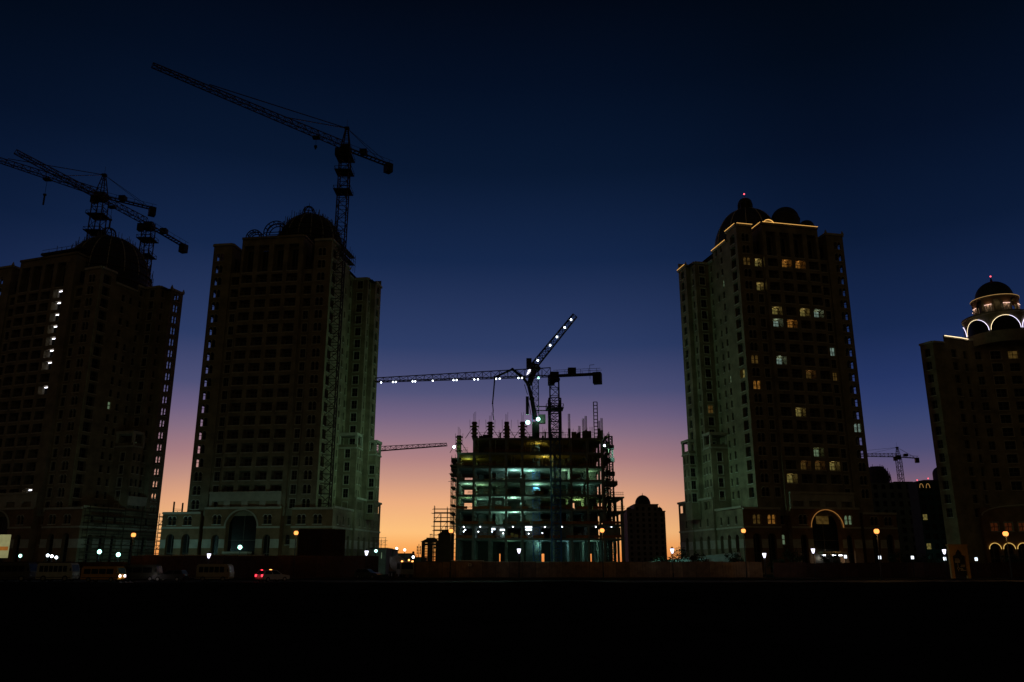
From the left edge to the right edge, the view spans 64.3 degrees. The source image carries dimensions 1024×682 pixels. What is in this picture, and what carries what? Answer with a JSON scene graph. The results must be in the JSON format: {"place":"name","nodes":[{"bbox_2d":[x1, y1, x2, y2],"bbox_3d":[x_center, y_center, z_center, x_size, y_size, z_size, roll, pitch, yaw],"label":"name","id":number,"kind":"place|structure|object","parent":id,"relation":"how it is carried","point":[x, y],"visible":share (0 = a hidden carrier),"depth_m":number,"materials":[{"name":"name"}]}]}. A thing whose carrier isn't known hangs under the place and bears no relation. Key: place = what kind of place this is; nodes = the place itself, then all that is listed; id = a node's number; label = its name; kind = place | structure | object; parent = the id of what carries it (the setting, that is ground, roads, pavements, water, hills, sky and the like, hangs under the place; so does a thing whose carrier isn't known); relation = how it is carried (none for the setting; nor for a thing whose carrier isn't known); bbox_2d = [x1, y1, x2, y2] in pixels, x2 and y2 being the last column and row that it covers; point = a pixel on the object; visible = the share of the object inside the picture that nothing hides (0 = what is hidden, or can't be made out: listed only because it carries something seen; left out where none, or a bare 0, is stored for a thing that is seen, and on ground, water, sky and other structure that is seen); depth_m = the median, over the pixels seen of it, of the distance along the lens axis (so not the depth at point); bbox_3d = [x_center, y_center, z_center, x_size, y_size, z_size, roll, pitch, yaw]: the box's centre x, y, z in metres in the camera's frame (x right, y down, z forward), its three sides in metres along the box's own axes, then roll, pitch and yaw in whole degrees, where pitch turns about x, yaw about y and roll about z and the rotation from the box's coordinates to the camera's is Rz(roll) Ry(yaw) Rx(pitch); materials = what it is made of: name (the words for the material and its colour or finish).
{"place":"outdoors","nodes":[
{"label":"outdoors","id":0,"kind":"place"},
{"bbox_2d":[370,537,392,573],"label":"site building","id":1,"kind":"structure","parent":0,"point":[384,554],"depth_m":188.81,"materials":[{"name":"concrete"}]},
{"bbox_2d":[398,553,414,561],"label":"site building","id":2,"kind":"structure","parent":0,"point":[405,556],"depth_m":222.44,"materials":[{"name":"concrete"}]},
{"bbox_2d":[421,534,437,561],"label":"wind tower","id":3,"kind":"structure","parent":0,"point":[426,542],"depth_m":188.94,"materials":[{"name":"black"}]},
{"bbox_2d":[437,526,454,561],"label":"wind tower","id":4,"kind":"structure","parent":0,"point":[444,545],"depth_m":170.75,"materials":[{"name":"black"}]},
{"bbox_2d":[0,574,1023,681],"bbox_3d":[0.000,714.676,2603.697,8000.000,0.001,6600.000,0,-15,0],"label":"ground","id":5,"kind":"structure","parent":0,"point":[568,664],"depth_m":19.34,"materials":[{"name":"black"}]},
{"bbox_2d":[0,535,10,561],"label":"billboard","id":6,"kind":"object","parent":5,"relation":"on","point":[4,544],"visible":0.95,"depth_m":130.97,"materials":[{"name":"paint"}]},
{"bbox_2d":[3,561,126,576],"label":"hoarding","id":7,"kind":"object","parent":5,"relation":"on","point":[83,564],"visible":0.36,"depth_m":146.64,"materials":[{"name":"metal"}]},
{"bbox_2d":[0,227,184,564],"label":"apartment tower","id":8,"kind":"structure","parent":5,"relation":"on","point":[84,370],"depth_m":200.21,"materials":[{"name":"concrete"}]},
{"bbox_2d":[0,517,7,561],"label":"window","id":9,"kind":"structure","parent":8,"relation":"in","point":[3,520],"depth_m":191.87,"materials":[{"name":"black glass"}]},
{"bbox_2d":[48,535,53,561],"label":"window","id":10,"kind":"structure","parent":8,"relation":"in","point":[52,537],"depth_m":185.51,"materials":[{"name":"black glass"}]},
{"bbox_2d":[40,244,87,256],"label":"scaffold","id":11,"kind":"object","parent":8,"relation":"on","point":[77,249],"visible":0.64,"depth_m":209.00,"materials":[{"name":"metal"}]},
{"bbox_2d":[62,534,68,561],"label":"window","id":12,"kind":"structure","parent":8,"relation":"in","point":[67,537],"depth_m":183.89,"materials":[{"name":"black glass"}]},
{"bbox_2d":[0,157,156,238],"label":"tower crane","id":13,"kind":"object","parent":8,"relation":"on","point":[99,216],"visible":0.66,"depth_m":229.61,"materials":[{"name":"paint"}]},
{"bbox_2d":[0,271,179,452],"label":"window","id":14,"kind":"structure","parent":8,"relation":"in","point":[106,279],"depth_m":202.70,"materials":[{"name":"glass"}]},
{"bbox_2d":[14,149,187,266],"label":"tower crane","id":15,"kind":"object","parent":8,"relation":"on","point":[148,226],"visible":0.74,"depth_m":229.41,"materials":[{"name":"paint"}]},
{"bbox_2d":[70,230,153,286],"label":"scaffold","id":16,"kind":"object","parent":8,"relation":"on","point":[121,258],"visible":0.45,"depth_m":213.74,"materials":[{"name":"metal"}]},
{"bbox_2d":[78,504,158,563],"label":"scaffold","id":17,"kind":"object","parent":5,"relation":"on","point":[109,537],"visible":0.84,"depth_m":190.41,"materials":[{"name":"metal"}]},
{"bbox_2d":[153,511,177,554],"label":"scaffold","id":18,"kind":"object","parent":5,"relation":"on","point":[156,545],"visible":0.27,"depth_m":191.78,"materials":[{"name":"metal"}]},
{"bbox_2d":[138,555,263,568],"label":"boundary wall","id":19,"kind":"structure","parent":5,"relation":"on","point":[206,555],"depth_m":154.74,"materials":[{"name":"black"}]},
{"bbox_2d":[131,555,378,576],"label":"hoarding","id":20,"kind":"object","parent":5,"relation":"on","point":[311,566],"visible":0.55,"depth_m":146.63,"materials":[{"name":"metal"}]},
{"bbox_2d":[159,203,381,555],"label":"apartment tower","id":21,"kind":"structure","parent":5,"relation":"on","point":[255,482],"depth_m":197.98,"materials":[{"name":"concrete"}]},
{"bbox_2d":[166,534,173,554],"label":"window","id":22,"kind":"structure","parent":21,"relation":"in","point":[170,543],"depth_m":189.12,"materials":[{"name":"black glass"}]},
{"bbox_2d":[182,534,189,554],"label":"window","id":23,"kind":"structure","parent":21,"relation":"in","point":[185,549],"depth_m":188.61,"materials":[{"name":"black glass"}]},
{"bbox_2d":[190,499,199,509],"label":"window","id":24,"kind":"structure","parent":21,"relation":"in","point":[193,502],"depth_m":191.02,"materials":[{"name":"black glass"}]},
{"bbox_2d":[212,535,218,554],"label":"window","id":25,"kind":"structure","parent":21,"relation":"in","point":[215,539],"depth_m":186.96,"materials":[{"name":"black glass"}]},
{"bbox_2d":[211,514,221,524],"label":"window","id":26,"kind":"structure","parent":21,"relation":"in","point":[215,517],"depth_m":187.88,"materials":[{"name":"black glass"}]},
{"bbox_2d":[214,457,221,467],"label":"window","id":27,"kind":"structure","parent":21,"relation":"in","point":[218,462],"depth_m":193.37,"materials":[{"name":"black glass"}]},
{"bbox_2d":[227,516,255,554],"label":"window","id":28,"kind":"structure","parent":21,"relation":"in","point":[242,529],"depth_m":187.51,"materials":[{"name":"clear glass"}]},
{"bbox_2d":[263,535,269,555],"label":"window","id":29,"kind":"structure","parent":21,"relation":"in","point":[267,538],"depth_m":185.28,"materials":[{"name":"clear glass"}]},
{"bbox_2d":[262,514,271,524],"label":"window","id":30,"kind":"structure","parent":21,"relation":"in","point":[270,516],"depth_m":186.24,"materials":[{"name":"black glass"}]},
{"bbox_2d":[196,247,379,460],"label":"window","id":31,"kind":"structure","parent":21,"relation":"in","point":[359,295],"depth_m":200.14,"materials":[{"name":"black glass"}]},
{"bbox_2d":[289,484,296,494],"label":"window","id":32,"kind":"structure","parent":21,"relation":"in","point":[293,486],"depth_m":189.08,"materials":[{"name":"black glass"}]},
{"bbox_2d":[296,514,305,524],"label":"window","id":33,"kind":"structure","parent":21,"relation":"in","point":[299,516],"depth_m":185.78,"materials":[{"name":"black glass"}]},
{"bbox_2d":[278,206,343,241],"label":"scaffold","id":34,"kind":"object","parent":21,"relation":"on","point":[310,222],"visible":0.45,"depth_m":213.07,"materials":[{"name":"metal"}]},
{"bbox_2d":[312,514,321,524],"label":"window","id":35,"kind":"structure","parent":21,"relation":"in","point":[315,515],"depth_m":185.24,"materials":[{"name":"black glass"}]},
{"bbox_2d":[343,461,349,471],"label":"window","id":36,"kind":"structure","parent":21,"relation":"in","point":[347,463],"depth_m":201.44,"materials":[{"name":"black glass"}]},
{"bbox_2d":[338,241,355,272],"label":"scaffold","id":37,"kind":"object","parent":21,"relation":"on","point":[349,256],"visible":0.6,"depth_m":214.68,"materials":[{"name":"metal"}]},
{"bbox_2d":[367,490,373,500],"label":"window","id":38,"kind":"structure","parent":21,"relation":"in","point":[370,495],"depth_m":206.50,"materials":[{"name":"black glass"}]},
{"bbox_2d":[151,62,392,506],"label":"tower crane","id":39,"kind":"object","parent":5,"relation":"on","point":[343,152],"visible":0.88,"depth_m":203.83,"materials":[{"name":"paint"}]},
{"bbox_2d":[297,529,345,555],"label":"hoarding","id":40,"kind":"object","parent":5,"relation":"on","point":[324,542],"visible":0.56,"depth_m":167.04,"materials":[{"name":"metal"}]},
{"bbox_2d":[353,569,381,578],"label":"parked car","id":41,"kind":"object","parent":5,"relation":"on","point":[364,573],"visible":0.98,"depth_m":134.05,"materials":[{"name":"paint"}]},
{"bbox_2d":[388,556,413,577],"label":"mixer truck","id":42,"kind":"object","parent":5,"relation":"on","point":[400,566],"visible":1,"depth_m":140.38,"materials":[{"name":"metal"}]},
{"bbox_2d":[377,443,446,451],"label":"tower crane","id":43,"kind":"object","parent":5,"relation":"on","point":[415,447],"visible":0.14,"depth_m":257.52,"materials":[{"name":"paint"}]},
{"bbox_2d":[431,505,455,561],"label":"scaffold","id":44,"kind":"object","parent":5,"relation":"on","point":[440,521],"visible":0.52,"depth_m":183.96,"materials":[{"name":"metal"}]},
{"bbox_2d":[374,364,601,561],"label":"tower crane","id":45,"kind":"object","parent":5,"relation":"on","point":[553,378],"visible":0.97,"depth_m":182.18,"materials":[{"name":"black paint"}]},
{"bbox_2d":[450,412,624,561],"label":"building frame","id":46,"kind":"object","parent":5,"relation":"on","point":[496,520],"visible":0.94,"depth_m":185.39,"materials":[{"name":"concrete"}]},
{"bbox_2d":[448,454,456,532],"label":"scaffold","id":47,"kind":"object","parent":46,"relation":"on","point":[453,488],"visible":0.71,"depth_m":182.92,"materials":[{"name":"metal"}]},
{"bbox_2d":[492,368,545,437],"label":"concrete boom","id":48,"kind":"object","parent":46,"relation":"on","point":[535,425],"visible":0.81,"depth_m":188.36,"materials":[{"name":"metal"}]},
{"bbox_2d":[593,402,597,437],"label":"ladder frame","id":49,"kind":"object","parent":46,"relation":"on","point":[595,419],"visible":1,"depth_m":184.99,"materials":[{"name":"metal"}]},
{"bbox_2d":[600,432,611,541],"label":"scaffold","id":50,"kind":"object","parent":46,"relation":"on","point":[608,479],"visible":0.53,"depth_m":182.56,"materials":[{"name":"metal"}]},
{"bbox_2d":[526,314,576,560],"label":"luffing crane","id":51,"kind":"object","parent":5,"relation":"on","point":[530,363],"visible":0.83,"depth_m":194.00,"materials":[{"name":"black paint"}]},
{"bbox_2d":[389,561,762,576],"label":"hoarding","id":52,"kind":"object","parent":5,"relation":"on","point":[588,569],"visible":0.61,"depth_m":146.37,"materials":[{"name":"metal"}]},
{"bbox_2d":[603,436,616,561],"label":"hoist mast","id":53,"kind":"object","parent":5,"relation":"on","point":[612,474],"visible":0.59,"depth_m":183.12,"materials":[{"name":"metal"}]},
{"bbox_2d":[663,547,688,561],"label":"leafy tree","id":54,"kind":"object","parent":5,"relation":"on","point":[678,556],"visible":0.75,"depth_m":163.89,"materials":[{"name":"green plant"}]},
{"bbox_2d":[649,552,740,561],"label":"boundary wall","id":55,"kind":"structure","parent":5,"relation":"on","point":[717,558],"depth_m":159.52,"materials":[{"name":"concrete"}]},
{"bbox_2d":[689,552,708,561],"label":"leafy tree","id":56,"kind":"object","parent":5,"relation":"on","point":[693,558],"visible":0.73,"depth_m":154.13,"materials":[{"name":"green plant"}]},
{"bbox_2d":[724,551,743,561],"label":"leafy tree","id":57,"kind":"object","parent":5,"relation":"on","point":[737,556],"visible":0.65,"depth_m":153.87,"materials":[{"name":"green plant"}]},
{"bbox_2d":[820,551,841,562],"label":"leafy tree","id":58,"kind":"object","parent":5,"relation":"on","point":[826,560],"visible":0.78,"depth_m":156.17,"materials":[{"name":"green plant"}]},
{"bbox_2d":[874,528,882,578],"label":"street lamp","id":59,"kind":"object","parent":5,"relation":"on","point":[876,531],"visible":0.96,"depth_m":125.95,"materials":[{"name":"metal"}]},
{"bbox_2d":[861,442,919,481],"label":"tower crane","id":60,"kind":"object","parent":5,"relation":"on","point":[896,457],"visible":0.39,"depth_m":418.58,"materials":[{"name":"paint"}]},
{"bbox_2d":[773,562,1023,576],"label":"hoarding","id":61,"kind":"object","parent":5,"relation":"on","point":[889,569],"visible":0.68,"depth_m":146.34,"materials":[{"name":"metal"}]},
{"bbox_2d":[945,544,970,577],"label":"sign arch","id":62,"kind":"structure","parent":5,"relation":"on","point":[958,559],"depth_m":135.37,"materials":[{"name":"stone"}]},
{"bbox_2d":[1003,530,1013,578],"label":"street lamp","id":63,"kind":"object","parent":5,"relation":"on","point":[1005,533],"visible":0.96,"depth_m":125.90,"materials":[{"name":"metal"}]},
{"bbox_2d":[0,580,1023,581],"bbox_3d":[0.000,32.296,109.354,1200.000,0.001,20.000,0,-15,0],"label":"road","id":64,"kind":"structure","parent":0,"point":[530,580],"depth_m":117.50,"materials":[{"name":"black asphalt"}]},
{"bbox_2d":[0,562,36,580],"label":"minibus","id":65,"kind":"object","parent":64,"relation":"on","point":[21,571],"visible":0.9,"depth_m":111.19,"materials":[{"name":"paint"}]},
{"bbox_2d":[35,563,79,581],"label":"minibus","id":66,"kind":"object","parent":64,"relation":"on","point":[64,572],"visible":0.98,"depth_m":110.72,"materials":[{"name":"paint"}]},
{"bbox_2d":[80,566,125,581],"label":"minibus","id":67,"kind":"object","parent":64,"relation":"on","point":[97,573],"visible":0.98,"depth_m":106.94,"materials":[{"name":"paint"}]},
{"bbox_2d":[122,565,162,580],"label":"panel van","id":68,"kind":"object","parent":64,"relation":"on","point":[134,572],"visible":0.7,"depth_m":112.64,"materials":[{"name":"paint"}]},
{"bbox_2d":[152,570,188,581],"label":"parked car","id":69,"kind":"object","parent":64,"relation":"on","point":[180,575],"visible":0.98,"depth_m":110.69,"materials":[{"name":"paint"}]},
{"bbox_2d":[196,564,233,580],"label":"minibus","id":70,"kind":"object","parent":64,"relation":"on","point":[221,572],"visible":0.98,"depth_m":111.65,"materials":[{"name":"paint"}]},
{"bbox_2d":[255,569,289,581],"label":"parked car","id":71,"kind":"object","parent":64,"relation":"on","point":[267,575],"visible":0.99,"depth_m":109.46,"materials":[{"name":"paint"}]},
{"bbox_2d":[0,579,1023,583],"bbox_3d":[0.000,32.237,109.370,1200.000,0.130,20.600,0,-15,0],"label":"kerb","id":72,"kind":"structure","parent":64,"relation":"on","point":[521,579],"depth_m":119.03,"materials":[{"name":"concrete"}]},
{"bbox_2d":[0,0,1023,561],"label":"sky","id":73,"kind":"structure","parent":0,"point":[553,161],"materials":[{"name":"blue"}]},
{"bbox_2d":[624,494,666,561],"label":"distant tower","id":74,"kind":"structure","parent":0,"point":[644,529],"depth_m":507.42,"materials":[{"name":"black concrete"}]},
{"bbox_2d":[677,193,901,574],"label":"apartment tower","id":75,"kind":"structure","parent":0,"point":[775,465],"depth_m":199.48,"materials":[{"name":"concrete"}]},
{"bbox_2d":[752,514,761,524],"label":"window","id":76,"kind":"structure","parent":75,"relation":"in","point":[758,515],"depth_m":185.24,"materials":[{"name":"glass"}]},
{"bbox_2d":[753,534,764,573],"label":"window","id":77,"kind":"structure","parent":75,"relation":"in","point":[757,554],"depth_m":184.07,"materials":[{"name":"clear glass"}]},
{"bbox_2d":[768,534,775,573],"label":"window","id":78,"kind":"structure","parent":75,"relation":"in","point":[771,541],"depth_m":184.74,"materials":[{"name":"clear glass"}]},
{"bbox_2d":[767,514,776,524],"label":"window","id":79,"kind":"structure","parent":75,"relation":"in","point":[773,517],"depth_m":185.99,"materials":[{"name":"glass"}]},
{"bbox_2d":[772,459,779,469],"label":"window","id":80,"kind":"structure","parent":75,"relation":"in","point":[774,461],"depth_m":190.93,"materials":[{"name":"black glass"}]},
{"bbox_2d":[773,473,780,483],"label":"window","id":81,"kind":"structure","parent":75,"relation":"in","point":[775,475],"depth_m":190.09,"materials":[{"name":"black glass"}]},
{"bbox_2d":[798,514,807,524],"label":"window","id":82,"kind":"structure","parent":75,"relation":"in","point":[804,517],"depth_m":187.01,"materials":[{"name":"black glass"}]},
{"bbox_2d":[801,535,807,562],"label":"window","id":83,"kind":"structure","parent":75,"relation":"in","point":[803,539],"depth_m":185.92,"materials":[{"name":"black glass"}]},
{"bbox_2d":[812,516,840,562],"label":"window","id":84,"kind":"structure","parent":75,"relation":"in","point":[825,536],"depth_m":188.43,"materials":[{"name":"black glass"}]},
{"bbox_2d":[847,535,853,562],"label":"window","id":85,"kind":"structure","parent":75,"relation":"in","point":[849,540],"depth_m":188.29,"materials":[{"name":"black glass"}]},
{"bbox_2d":[872,535,879,562],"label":"window","id":86,"kind":"structure","parent":75,"relation":"in","point":[874,538],"depth_m":190.42,"materials":[{"name":"black glass"}]},
{"bbox_2d":[886,535,893,561],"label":"window","id":87,"kind":"structure","parent":75,"relation":"in","point":[889,540],"depth_m":191.40,"materials":[{"name":"black glass"}]},
{"bbox_2d":[869,464,916,569],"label":"distant tower","id":88,"kind":"structure","parent":0,"point":[888,496],"depth_m":324.81,"materials":[{"name":"concrete"}]},
{"bbox_2d":[908,467,948,566],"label":"distant tower","id":89,"kind":"structure","parent":0,"point":[927,519],"depth_m":294.47,"materials":[{"name":"black concrete"}]},
{"bbox_2d":[919,276,1023,562],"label":"apartment tower","id":90,"kind":"structure","parent":0,"point":[974,381],"depth_m":196.49,"materials":[{"name":"brown concrete"}]},
{"bbox_2d":[967,320,988,336],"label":"arched window","id":91,"kind":"structure","parent":90,"relation":"in","point":[975,327],"depth_m":202.21,"materials":[{"name":"black glass"}]},
{"bbox_2d":[990,544,1000,561],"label":"window","id":92,"kind":"structure","parent":90,"relation":"in","point":[994,550],"depth_m":187.95,"materials":[{"name":"black glass"}]},
{"bbox_2d":[990,522,1000,531],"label":"window","id":93,"kind":"structure","parent":90,"relation":"in","point":[993,525],"depth_m":188.57,"materials":[{"name":"glass"}]},
{"bbox_2d":[991,315,1020,330],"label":"arched window","id":94,"kind":"structure","parent":90,"relation":"in","point":[1003,321],"depth_m":197.96,"materials":[{"name":"black glass"}]},
{"bbox_2d":[1001,427,1014,436],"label":"window","id":95,"kind":"structure","parent":90,"relation":"in","point":[1006,431],"depth_m":197.04,"materials":[{"name":"black glass"}]},
{"bbox_2d":[1004,544,1013,561],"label":"window","id":96,"kind":"structure","parent":90,"relation":"in","point":[1010,548],"depth_m":187.79,"materials":[{"name":"black glass"}]},
{"bbox_2d":[1004,522,1014,531],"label":"window","id":97,"kind":"structure","parent":90,"relation":"in","point":[1007,525],"depth_m":188.25,"materials":[{"name":"glass"}]},
{"bbox_2d":[1004,440,1016,449],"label":"window","id":98,"kind":"structure","parent":90,"relation":"in","point":[1008,444],"depth_m":196.18,"materials":[{"name":"black glass"}]},
{"bbox_2d":[1006,453,1019,463],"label":"window","id":99,"kind":"structure","parent":90,"relation":"in","point":[1011,459],"depth_m":195.36,"materials":[{"name":"black glass"}]},
{"bbox_2d":[1008,467,1021,476],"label":"window","id":100,"kind":"structure","parent":90,"relation":"in","point":[1013,471],"depth_m":194.51,"materials":[{"name":"black glass"}]},
{"bbox_2d":[1010,480,1023,490],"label":"window","id":101,"kind":"structure","parent":90,"relation":"in","point":[1015,486],"depth_m":193.65,"materials":[{"name":"black glass"}]},
{"bbox_2d":[1018,544,1023,561],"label":"window","id":102,"kind":"structure","parent":90,"relation":"in","point":[1021,547],"depth_m":187.42,"materials":[{"name":"black glass"}]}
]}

